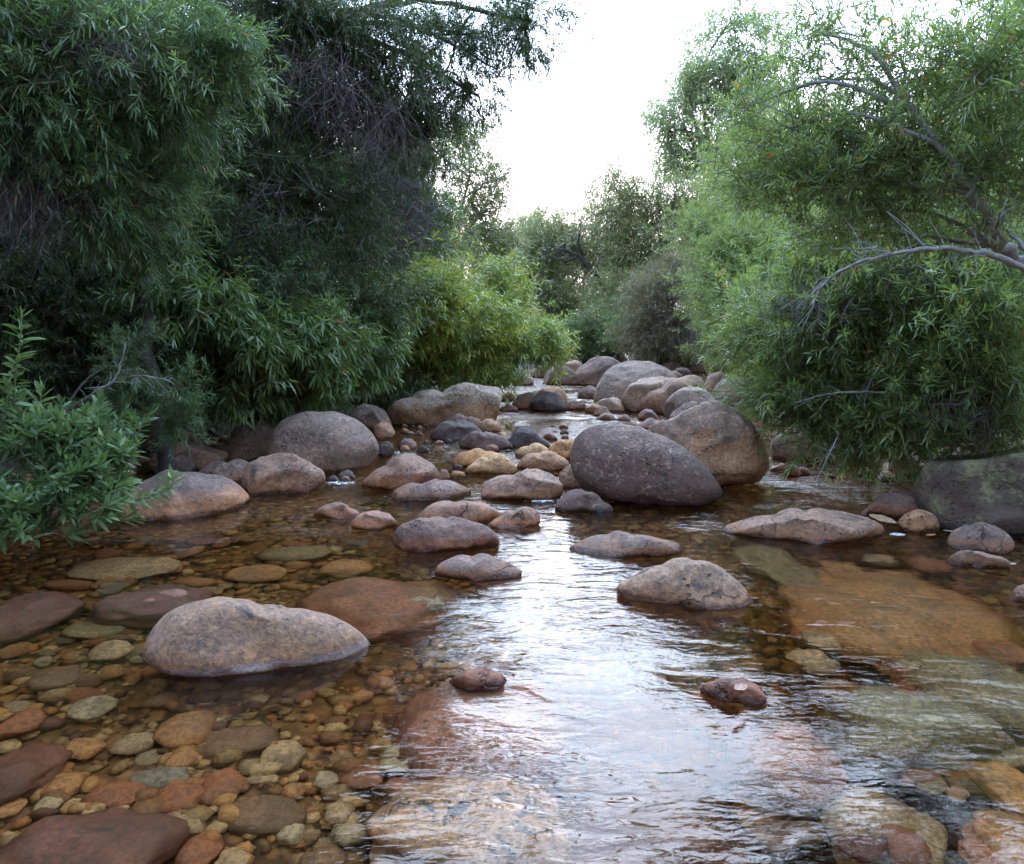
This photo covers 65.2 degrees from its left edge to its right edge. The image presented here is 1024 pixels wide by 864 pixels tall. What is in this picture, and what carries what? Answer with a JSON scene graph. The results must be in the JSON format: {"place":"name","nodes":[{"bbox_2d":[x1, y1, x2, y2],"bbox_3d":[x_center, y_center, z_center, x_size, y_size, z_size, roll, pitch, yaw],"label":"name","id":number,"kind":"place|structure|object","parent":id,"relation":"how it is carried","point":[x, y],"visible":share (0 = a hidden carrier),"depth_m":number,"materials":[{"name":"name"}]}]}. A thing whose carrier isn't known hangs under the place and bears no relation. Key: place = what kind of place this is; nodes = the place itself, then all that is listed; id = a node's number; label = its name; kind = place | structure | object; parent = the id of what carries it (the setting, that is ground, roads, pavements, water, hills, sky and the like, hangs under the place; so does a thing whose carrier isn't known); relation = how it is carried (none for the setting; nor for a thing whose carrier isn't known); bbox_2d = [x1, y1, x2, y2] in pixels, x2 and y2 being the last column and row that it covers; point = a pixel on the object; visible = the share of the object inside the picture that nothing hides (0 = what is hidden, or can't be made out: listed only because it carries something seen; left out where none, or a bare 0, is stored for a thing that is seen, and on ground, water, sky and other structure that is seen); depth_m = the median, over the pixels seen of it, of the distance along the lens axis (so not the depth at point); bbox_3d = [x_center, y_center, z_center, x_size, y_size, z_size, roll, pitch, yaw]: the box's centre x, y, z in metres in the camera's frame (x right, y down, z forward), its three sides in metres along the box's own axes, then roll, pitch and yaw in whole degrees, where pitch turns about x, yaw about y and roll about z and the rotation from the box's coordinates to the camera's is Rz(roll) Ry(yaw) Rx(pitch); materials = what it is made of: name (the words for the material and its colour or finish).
{"place":"outdoors","nodes":[
{"label":"outdoors","id":0,"kind":"place"},
{"bbox_2d":[6,428,948,496],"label":"gravel","id":1,"kind":"structure","parent":0,"point":[142,460],"depth_m":8.22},
{"bbox_2d":[143,588,186,601],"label":"submerged stone","id":2,"kind":"object","parent":1,"relation":"on","point":[176,592],"visible":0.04,"depth_m":3.97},
{"bbox_2d":[114,469,249,521],"bbox_3d":[-2.401,0.501,5.751,0.888,0.474,0.723,0,8,0],"label":"boulder","id":3,"kind":"object","parent":1,"relation":"on","point":[201,494],"visible":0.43,"depth_m":5.58,"materials":[{"name":"grey stone"}]},
{"bbox_2d":[221,417,276,461],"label":"boulder","id":4,"kind":"object","parent":1,"relation":"on","point":[245,444],"visible":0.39,"depth_m":7.73,"materials":[{"name":"stone"}]},
{"bbox_2d":[361,453,440,489],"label":"boulder","id":5,"kind":"object","parent":1,"relation":"on","point":[395,472],"visible":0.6,"depth_m":6.44,"materials":[{"name":"orange stone"}]},
{"bbox_2d":[0,313,1022,485],"bbox_3d":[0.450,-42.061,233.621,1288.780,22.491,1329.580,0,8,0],"label":"ground","id":6,"kind":"structure","parent":0,"point":[8,466],"depth_m":8.78,"materials":[{"name":"soil"}]},
{"bbox_2d":[32,424,137,485],"bbox_3d":[-3.572,0.232,6.670,0.802,0.648,0.563,-5,9,-32],"label":"boulder","id":7,"kind":"object","parent":6,"relation":"on","point":[134,469],"visible":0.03,"depth_m":6.71,"materials":[{"name":"stone"}]},
{"bbox_2d":[0,301,187,553],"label":"shrub","id":8,"kind":"object","parent":6,"relation":"on","point":[87,452],"visible":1,"depth_m":4.61,"materials":[{"name":"green plant"}]},
{"bbox_2d":[0,0,212,396],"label":"tree","id":9,"kind":"object","parent":6,"relation":"on","point":[133,326],"depth_m":8.46,"materials":[{"name":"green plant"}]},
{"bbox_2d":[0,127,223,439],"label":"tree","id":10,"kind":"object","parent":6,"relation":"on","point":[71,325],"visible":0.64,"depth_m":6.62,"materials":[{"name":"green plant"}]},
{"bbox_2d":[63,313,218,466],"bbox_3d":[-3.000,-0.320,6.280,1.053,1.213,1.758,-8,11,-44],"label":"shrub","id":11,"kind":"object","parent":6,"relation":"on","point":[164,401],"visible":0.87,"depth_m":6.03,"materials":[{"name":"green plant"}]},
{"bbox_2d":[0,0,304,471],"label":"tree","id":12,"kind":"object","parent":6,"relation":"on","point":[108,182],"visible":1,"depth_m":5.37,"materials":[{"name":"green plant"}]},
{"bbox_2d":[51,0,308,343],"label":"tree","id":13,"kind":"object","parent":6,"relation":"on","point":[173,132],"visible":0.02,"depth_m":10.20,"materials":[{"name":"green plant"}]},
{"bbox_2d":[81,0,377,360],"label":"tree","id":14,"kind":"object","parent":6,"relation":"on","point":[230,129],"visible":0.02,"depth_m":11.28,"materials":[{"name":"green plant"}]},
{"bbox_2d":[53,78,452,362],"bbox_3d":[-2.415,-1.947,8.295,2.898,3.656,4.253,7,11,42],"label":"tree","id":15,"kind":"object","parent":6,"relation":"on","point":[248,204],"visible":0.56,"depth_m":7.91,"materials":[{"name":"green plant"}]},
{"bbox_2d":[92,256,423,440],"bbox_3d":[-2.308,-0.674,8.006,2.050,2.024,3.696,4,9,24],"label":"shrub","id":16,"kind":"object","parent":6,"relation":"on","point":[276,372],"visible":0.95,"depth_m":7.32,"materials":[{"name":"green plant"}]},
{"bbox_2d":[265,411,378,472],"bbox_3d":[-1.758,0.164,7.441,1.039,0.744,0.808,0,8,0],"label":"boulder","id":17,"kind":"object","parent":6,"relation":"on","point":[330,442],"visible":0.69,"depth_m":7.13,"materials":[{"name":"grey stone"}]},
{"bbox_2d":[350,403,391,429],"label":"boulder","id":18,"kind":"object","parent":6,"relation":"on","point":[369,416],"visible":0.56,"depth_m":9.98,"materials":[{"name":"stone"}]},
{"bbox_2d":[291,98,483,292],"bbox_3d":[-1.945,-3.048,12.076,3.029,4.474,3.891,0,8,0],"label":"tree","id":19,"kind":"object","parent":6,"relation":"on","point":[433,216],"visible":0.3,"depth_m":11.73,"materials":[{"name":"green plant"}]},
{"bbox_2d":[179,0,602,391],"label":"tree","id":20,"kind":"object","parent":6,"relation":"on","point":[344,30],"visible":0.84,"depth_m":8.29,"materials":[{"name":"green plant"}]},
{"bbox_2d":[316,350,523,415],"bbox_3d":[-1.654,-0.757,11.364,1.809,1.367,4.826,5,9,32],"label":"shrub","id":21,"kind":"object","parent":6,"relation":"on","point":[405,377],"visible":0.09,"depth_m":11.01,"materials":[{"name":"green plant"}]},
{"bbox_2d":[388,382,501,425],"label":"boulder","id":22,"kind":"object","parent":6,"relation":"on","point":[431,407],"visible":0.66,"depth_m":10.33,"materials":[{"name":"stone"}]},
{"bbox_2d":[439,205,489,295],"bbox_3d":[-2.813,-5.886,30.226,5.752,5.982,5.177,7,11,41],"label":"tree","id":23,"kind":"object","parent":6,"relation":"on","point":[466,255],"visible":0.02,"depth_m":29.91,"materials":[{"name":"green plant"}]},
{"bbox_2d":[352,227,582,405],"bbox_3d":[-0.736,-1.670,11.754,4.249,2.892,2.491,-8,11,-44],"label":"shrub","id":24,"kind":"object","parent":6,"relation":"on","point":[495,337],"visible":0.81,"depth_m":11.39,"materials":[{"name":"green plant"}]},
{"bbox_2d":[435,103,534,283],"bbox_3d":[-0.840,-4.655,18.727,2.821,5.906,3.054,0,8,0],"label":"tree","id":25,"kind":"object","parent":6,"relation":"on","point":[492,234],"visible":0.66,"depth_m":18.21,"materials":[{"name":"green plant"}]},
{"bbox_2d":[467,197,597,316],"bbox_3d":[0.621,-7.133,36.776,7.042,7.323,6.338,-3,8,-20],"label":"tree","id":26,"kind":"object","parent":6,"relation":"on","point":[530,208],"visible":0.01,"depth_m":36.61,"materials":[{"name":"green plant"}]},
{"bbox_2d":[459,169,630,357],"bbox_3d":[1.813,-6.226,30.289,8.059,7.370,8.067,0,8,0],"label":"tree","id":27,"kind":"object","parent":6,"relation":"on","point":[556,260],"visible":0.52,"depth_m":29.50,"materials":[{"name":"green plant"}]},
{"bbox_2d":[529,391,566,411],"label":"boulder","id":28,"kind":"object","parent":6,"relation":"on","point":[547,401],"visible":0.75,"depth_m":11.92,"materials":[{"name":"stone"}]},
{"bbox_2d":[536,386,566,402],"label":"stone","id":29,"kind":"object","parent":6,"relation":"on","point":[560,392],"visible":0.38,"depth_m":13.01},
{"bbox_2d":[543,366,576,384],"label":"boulder","id":30,"kind":"object","parent":6,"relation":"on","point":[568,380],"visible":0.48,"depth_m":16.82,"materials":[{"name":"stone"}]},
{"bbox_2d":[564,360,581,371],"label":"stone","id":31,"kind":"object","parent":6,"relation":"on","point":[574,365],"visible":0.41,"depth_m":20.47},
{"bbox_2d":[577,386,594,398],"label":"stone","id":32,"kind":"object","parent":6,"relation":"on","point":[587,392],"visible":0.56,"depth_m":13.84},
{"bbox_2d":[570,246,621,319],"bbox_3d":[3.781,-6.915,39.904,6.092,6.336,5.483,0,8,3],"label":"tree","id":33,"kind":"object","parent":6,"relation":"on","point":[582,269],"visible":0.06,"depth_m":38.86,"materials":[{"name":"green plant"}]},
{"bbox_2d":[575,356,619,384],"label":"boulder","id":34,"kind":"object","parent":6,"relation":"on","point":[591,371],"visible":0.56,"depth_m":16.74,"materials":[{"name":"stone"}]},
{"bbox_2d":[596,397,624,411],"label":"stone","id":35,"kind":"object","parent":6,"relation":"on","point":[613,404],"visible":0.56,"depth_m":11.83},
{"bbox_2d":[537,287,726,363],"bbox_3d":[3.991,-3.030,25.535,8.759,3.131,5.423,-1,8,-10],"label":"shrub","id":36,"kind":"object","parent":6,"relation":"on","point":[587,334],"visible":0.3,"depth_m":24.21,"materials":[{"name":"green plant"}]},
{"bbox_2d":[593,361,676,402],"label":"boulder","id":37,"kind":"object","parent":6,"relation":"on","point":[616,380],"visible":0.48,"depth_m":12.88,"materials":[{"name":"grey stone"}]},
{"bbox_2d":[554,135,733,325],"bbox_3d":[5.365,-6.190,26.977,7.980,7.302,8.403,0,8,0],"label":"tree","id":38,"kind":"object","parent":6,"relation":"on","point":[636,236],"visible":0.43,"depth_m":26.88,"materials":[{"name":"green plant"}]},
{"bbox_2d":[622,376,666,412],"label":"boulder","id":39,"kind":"object","parent":6,"relation":"on","point":[635,392],"visible":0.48,"depth_m":11.74,"materials":[{"name":"stone"}]},
{"bbox_2d":[593,238,717,373],"bbox_3d":[3.953,-3.015,19.911,3.626,3.862,5.450,-1,8,-6],"label":"shrub","id":40,"kind":"object","parent":6,"relation":"on","point":[645,338],"visible":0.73,"depth_m":20.34,"materials":[{"name":"green plant"}]},
{"bbox_2d":[636,342,698,368],"bbox_3d":[4.280,-2.077,20.913,2.238,0.862,1.694,-4,9,-26],"label":"grass tuft","id":41,"kind":"object","parent":6,"relation":"on","point":[681,362],"visible":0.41,"depth_m":20.74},
{"bbox_2d":[635,375,706,413],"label":"boulder","id":42,"kind":"object","parent":6,"relation":"on","point":[655,400],"visible":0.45,"depth_m":11.56,"materials":[{"name":"stone"}]},
{"bbox_2d":[661,361,681,370],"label":"stone","id":43,"kind":"object","parent":6,"relation":"on","point":[673,367],"visible":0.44,"depth_m":20.49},
{"bbox_2d":[663,386,715,419],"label":"boulder","id":44,"kind":"object","parent":6,"relation":"on","point":[678,398],"visible":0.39,"depth_m":10.26,"materials":[{"name":"grey stone"}]},
{"bbox_2d":[686,358,709,372],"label":"stone","id":45,"kind":"object","parent":6,"relation":"on","point":[696,368],"visible":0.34,"depth_m":20.68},
{"bbox_2d":[705,371,725,389],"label":"boulder","id":46,"kind":"object","parent":6,"relation":"on","point":[715,376],"visible":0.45,"depth_m":15.56,"materials":[{"name":"stone"}]},
{"bbox_2d":[606,0,826,207],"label":"tree","id":47,"kind":"object","parent":6,"relation":"on","point":[690,85],"visible":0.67,"depth_m":23.43,"materials":[{"name":"green plant"}]},
{"bbox_2d":[695,351,750,374],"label":"grass tuft","id":48,"kind":"object","parent":6,"relation":"on","point":[714,369],"visible":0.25,"depth_m":16.87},
{"bbox_2d":[712,371,759,405],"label":"boulder","id":49,"kind":"object","parent":6,"relation":"on","point":[723,392],"visible":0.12,"depth_m":12.65,"materials":[{"name":"grey stone"}]},
{"bbox_2d":[656,174,831,377],"bbox_3d":[4.626,-2.818,14.445,3.974,4.658,6.602,0,8,0],"label":"shrub","id":50,"kind":"object","parent":6,"relation":"on","point":[736,259],"visible":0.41,"depth_m":14.40,"materials":[{"name":"green plant"}]},
{"bbox_2d":[653,0,1021,255],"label":"tree","id":51,"kind":"object","parent":6,"relation":"on","point":[723,185],"visible":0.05,"depth_m":17.57,"materials":[{"name":"green plant"}]},
{"bbox_2d":[672,0,1023,328],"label":"tree","id":52,"kind":"object","parent":6,"relation":"on","point":[861,159],"visible":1,"depth_m":4.07,"materials":[{"name":"green plant"}]},
{"bbox_2d":[691,182,1023,493],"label":"shrub","id":53,"kind":"object","parent":6,"relation":"on","point":[966,367],"visible":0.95,"depth_m":5.74,"materials":[{"name":"green plant"}]},
{"bbox_2d":[733,140,1023,448],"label":"tree","id":54,"kind":"object","parent":6,"relation":"on","point":[894,313],"depth_m":8.27,"materials":[{"name":"green plant"}]},
{"bbox_2d":[913,444,1023,537],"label":"boulder","id":55,"kind":"object","parent":6,"relation":"on","point":[952,492],"visible":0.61,"depth_m":5.08,"materials":[{"name":"stone"}]},
{"bbox_2d":[928,0,1023,203],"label":"tree","id":56,"kind":"object","parent":6,"relation":"on","point":[1018,2],"depth_m":11.11,"materials":[{"name":"green plant"}]},
{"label":"submerged stone","id":57,"kind":"object","parent":6,"relation":"on","visible":0},
{"bbox_2d":[450,666,506,689],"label":"stone","id":58,"kind":"object","parent":57,"relation":"on","point":[482,677],"visible":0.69,"depth_m":2.96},
{"bbox_2d":[0,352,1023,863],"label":"water","id":59,"kind":"structure","parent":0,"point":[598,726],"depth_m":2.87,"materials":[{"name":"brown liquid"}]},
{"bbox_2d":[153,454,196,474],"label":"stone","id":60,"kind":"object","parent":59,"relation":"on","point":[184,463],"visible":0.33,"depth_m":7.03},
{"bbox_2d":[147,442,227,471],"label":"boulder","id":61,"kind":"object","parent":59,"relation":"on","point":[200,457],"visible":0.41,"depth_m":7.24,"materials":[{"name":"stone"}]},
{"bbox_2d":[199,458,248,482],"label":"stone","id":62,"kind":"object","parent":59,"relation":"on","point":[233,469],"visible":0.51,"depth_m":6.74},
{"bbox_2d":[143,596,369,676],"bbox_3d":[-1.052,0.879,3.338,0.896,0.469,0.542,-2,8,-15],"label":"boulder","id":63,"kind":"object","parent":59,"relation":"on","point":[217,636],"visible":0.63,"depth_m":3.11,"materials":[{"name":"stone"}]},
{"bbox_2d":[241,453,324,493],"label":"boulder","id":64,"kind":"object","parent":59,"relation":"on","point":[282,473],"visible":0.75,"depth_m":6.27,"materials":[{"name":"stone"}]},
{"bbox_2d":[313,502,359,518],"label":"stone","id":65,"kind":"object","parent":59,"relation":"on","point":[338,510],"visible":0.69,"depth_m":5.50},
{"bbox_2d":[351,510,397,530],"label":"stone","id":66,"kind":"object","parent":59,"relation":"on","point":[374,520],"visible":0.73,"depth_m":5.19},
{"bbox_2d":[373,422,394,440],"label":"stone","id":67,"kind":"object","parent":59,"relation":"on","point":[383,431],"visible":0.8,"depth_m":9.10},
{"bbox_2d":[378,441,393,456],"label":"stone","id":68,"kind":"object","parent":59,"relation":"on","point":[386,448],"visible":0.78,"depth_m":8.00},
{"bbox_2d":[398,438,416,448],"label":"stone","id":69,"kind":"object","parent":59,"relation":"on","point":[410,443],"visible":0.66,"depth_m":8.43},
{"bbox_2d":[389,479,470,501],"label":"stone","id":70,"kind":"object","parent":59,"relation":"on","point":[436,490],"visible":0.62,"depth_m":6.04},
{"bbox_2d":[393,516,499,552],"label":"boulder","id":71,"kind":"object","parent":59,"relation":"on","point":[438,534],"visible":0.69,"depth_m":4.72,"materials":[{"name":"stone"}]},
{"bbox_2d":[430,419,481,440],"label":"stone","id":72,"kind":"object","parent":59,"relation":"on","point":[458,430],"visible":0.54,"depth_m":9.03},
{"bbox_2d":[416,500,501,523],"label":"stone","id":73,"kind":"object","parent":59,"relation":"in","point":[478,512],"visible":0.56,"depth_m":5.34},
{"bbox_2d":[444,414,480,426],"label":"stone","id":74,"kind":"object","parent":59,"relation":"in","point":[472,419],"visible":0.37,"depth_m":9.97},
{"bbox_2d":[452,448,495,467],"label":"stone","id":75,"kind":"object","parent":59,"relation":"on","point":[465,459],"visible":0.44,"depth_m":7.39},
{"bbox_2d":[435,553,521,581],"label":"stone","id":76,"kind":"object","parent":59,"relation":"on","point":[480,567],"visible":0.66,"depth_m":4.21,"materials":[{"name":"stone"}]},
{"bbox_2d":[459,431,513,449],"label":"stone","id":77,"kind":"object","parent":59,"relation":"in","point":[474,439],"visible":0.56,"depth_m":8.39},
{"bbox_2d":[478,419,501,431],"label":"stone","id":78,"kind":"object","parent":59,"relation":"on","point":[490,425],"visible":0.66,"depth_m":9.66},
{"bbox_2d":[465,453,516,473],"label":"stone","id":79,"kind":"object","parent":59,"relation":"on","point":[496,463],"visible":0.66,"depth_m":7.05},
{"bbox_2d":[499,403,517,411],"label":"stone","id":80,"kind":"object","parent":59,"relation":"on","point":[509,408],"visible":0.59,"depth_m":11.90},
{"bbox_2d":[486,507,539,529],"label":"stone","id":81,"kind":"object","parent":59,"relation":"on","point":[522,517],"visible":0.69,"depth_m":5.23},
{"bbox_2d":[481,468,562,500],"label":"boulder","id":82,"kind":"object","parent":59,"relation":"on","point":[532,484],"visible":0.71,"depth_m":6.04,"materials":[{"name":"stone"}]},
{"bbox_2d":[512,392,535,409],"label":"stone","id":83,"kind":"object","parent":59,"relation":"in","point":[521,403],"visible":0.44,"depth_m":12.19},
{"bbox_2d":[508,426,549,447],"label":"stone","id":84,"kind":"object","parent":59,"relation":"in","point":[521,436],"visible":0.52,"depth_m":8.54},
{"bbox_2d":[515,443,547,457],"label":"stone","id":85,"kind":"object","parent":59,"relation":"on","point":[521,452],"visible":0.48,"depth_m":7.89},
{"bbox_2d":[517,450,568,471],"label":"stone","id":86,"kind":"object","parent":59,"relation":"on","point":[548,461],"visible":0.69,"depth_m":7.22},
{"bbox_2d":[547,439,573,459],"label":"stone","id":87,"kind":"object","parent":59,"relation":"in","point":[562,448],"visible":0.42,"depth_m":7.76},
{"bbox_2d":[558,465,581,488],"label":"stone","id":88,"kind":"object","parent":59,"relation":"on","point":[566,479],"visible":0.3,"depth_m":6.47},
{"bbox_2d":[567,400,585,410],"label":"stone","id":89,"kind":"object","parent":59,"relation":"on","point":[574,405],"visible":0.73,"depth_m":12.12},
{"bbox_2d":[555,489,613,512],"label":"stone","id":90,"kind":"object","parent":59,"relation":"on","point":[576,501],"visible":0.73,"depth_m":5.68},
{"bbox_2d":[569,531,682,557],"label":"stone","id":91,"kind":"object","parent":59,"relation":"on","point":[619,544],"visible":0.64,"depth_m":4.63,"materials":[{"name":"stone"}]},
{"bbox_2d":[570,423,722,506],"bbox_3d":[1.022,0.282,6.110,1.156,0.702,0.847,0,8,0],"label":"boulder","id":92,"kind":"object","parent":59,"relation":"on","point":[626,464],"visible":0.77,"depth_m":5.79,"materials":[{"name":"stone"}]},
{"bbox_2d":[638,409,657,420],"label":"stone","id":93,"kind":"object","parent":59,"relation":"on","point":[644,414],"visible":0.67,"depth_m":10.78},
{"bbox_2d":[637,418,659,429],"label":"stone","id":94,"kind":"object","parent":59,"relation":"in","point":[646,423],"visible":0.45,"depth_m":9.87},
{"bbox_2d":[617,557,752,609],"bbox_3d":[0.859,0.781,3.986,0.669,0.340,0.390,3,9,22],"label":"boulder","id":95,"kind":"object","parent":59,"relation":"on","point":[698,584],"visible":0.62,"depth_m":3.84,"materials":[{"name":"stone"}]},
{"bbox_2d":[670,401,701,418],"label":"stone","id":96,"kind":"object","parent":59,"relation":"in","point":[681,408],"visible":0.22,"depth_m":10.15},
{"bbox_2d":[648,400,768,486],"bbox_3d":[1.641,0.152,6.708,1.014,0.838,0.710,0,8,0],"label":"boulder","id":97,"kind":"object","parent":59,"relation":"on","point":[722,443],"visible":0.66,"depth_m":6.45,"materials":[{"name":"stone"}]},
{"bbox_2d":[700,677,766,703],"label":"stone","id":98,"kind":"object","parent":59,"relation":"on","point":[723,689],"visible":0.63,"depth_m":2.86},
{"bbox_2d":[783,465,801,476],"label":"stone","id":99,"kind":"object","parent":59,"relation":"on","point":[796,474],"visible":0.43,"depth_m":6.95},
{"bbox_2d":[721,508,883,544],"bbox_3d":[1.832,0.648,5.100,0.973,0.324,0.431,4,9,26],"label":"boulder","id":100,"kind":"object","parent":59,"relation":"on","point":[819,526],"visible":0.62,"depth_m":4.96,"materials":[{"name":"stone"}]},
{"bbox_2d":[770,425,835,462],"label":"boulder","id":101,"kind":"object","parent":59,"relation":"on","point":[780,451],"visible":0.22,"depth_m":7.76,"materials":[{"name":"stone"}]},
{"bbox_2d":[869,514,896,522],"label":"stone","id":102,"kind":"object","parent":59,"relation":"on","point":[882,518],"visible":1,"depth_m":5.25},
{"bbox_2d":[862,489,917,519],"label":"stone","id":103,"kind":"object","parent":59,"relation":"on","point":[897,504],"visible":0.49,"depth_m":5.49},
{"bbox_2d":[882,452,923,475],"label":"stone","id":104,"kind":"object","parent":59,"relation":"on","point":[885,467],"visible":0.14,"depth_m":7.02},
{"bbox_2d":[897,509,939,533],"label":"stone","id":105,"kind":"object","parent":59,"relation":"on","point":[918,521],"visible":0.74,"depth_m":5.13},
{"bbox_2d":[946,550,1010,569],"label":"stone","id":106,"kind":"object","parent":59,"relation":"on","point":[977,559],"visible":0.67,"depth_m":4.40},
{"bbox_2d":[947,522,1014,554],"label":"stone","id":107,"kind":"object","parent":59,"relation":"on","point":[984,537],"visible":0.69,"depth_m":4.72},
{"bbox_2d":[1010,584,1023,602],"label":"stone","id":108,"kind":"object","parent":59,"relation":"on","point":[1017,594],"visible":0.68,"depth_m":3.88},
{"bbox_2d":[69,0,1011,311],"label":"sky","id":109,"kind":"structure","parent":0,"point":[574,122],"materials":[{"name":"white"}]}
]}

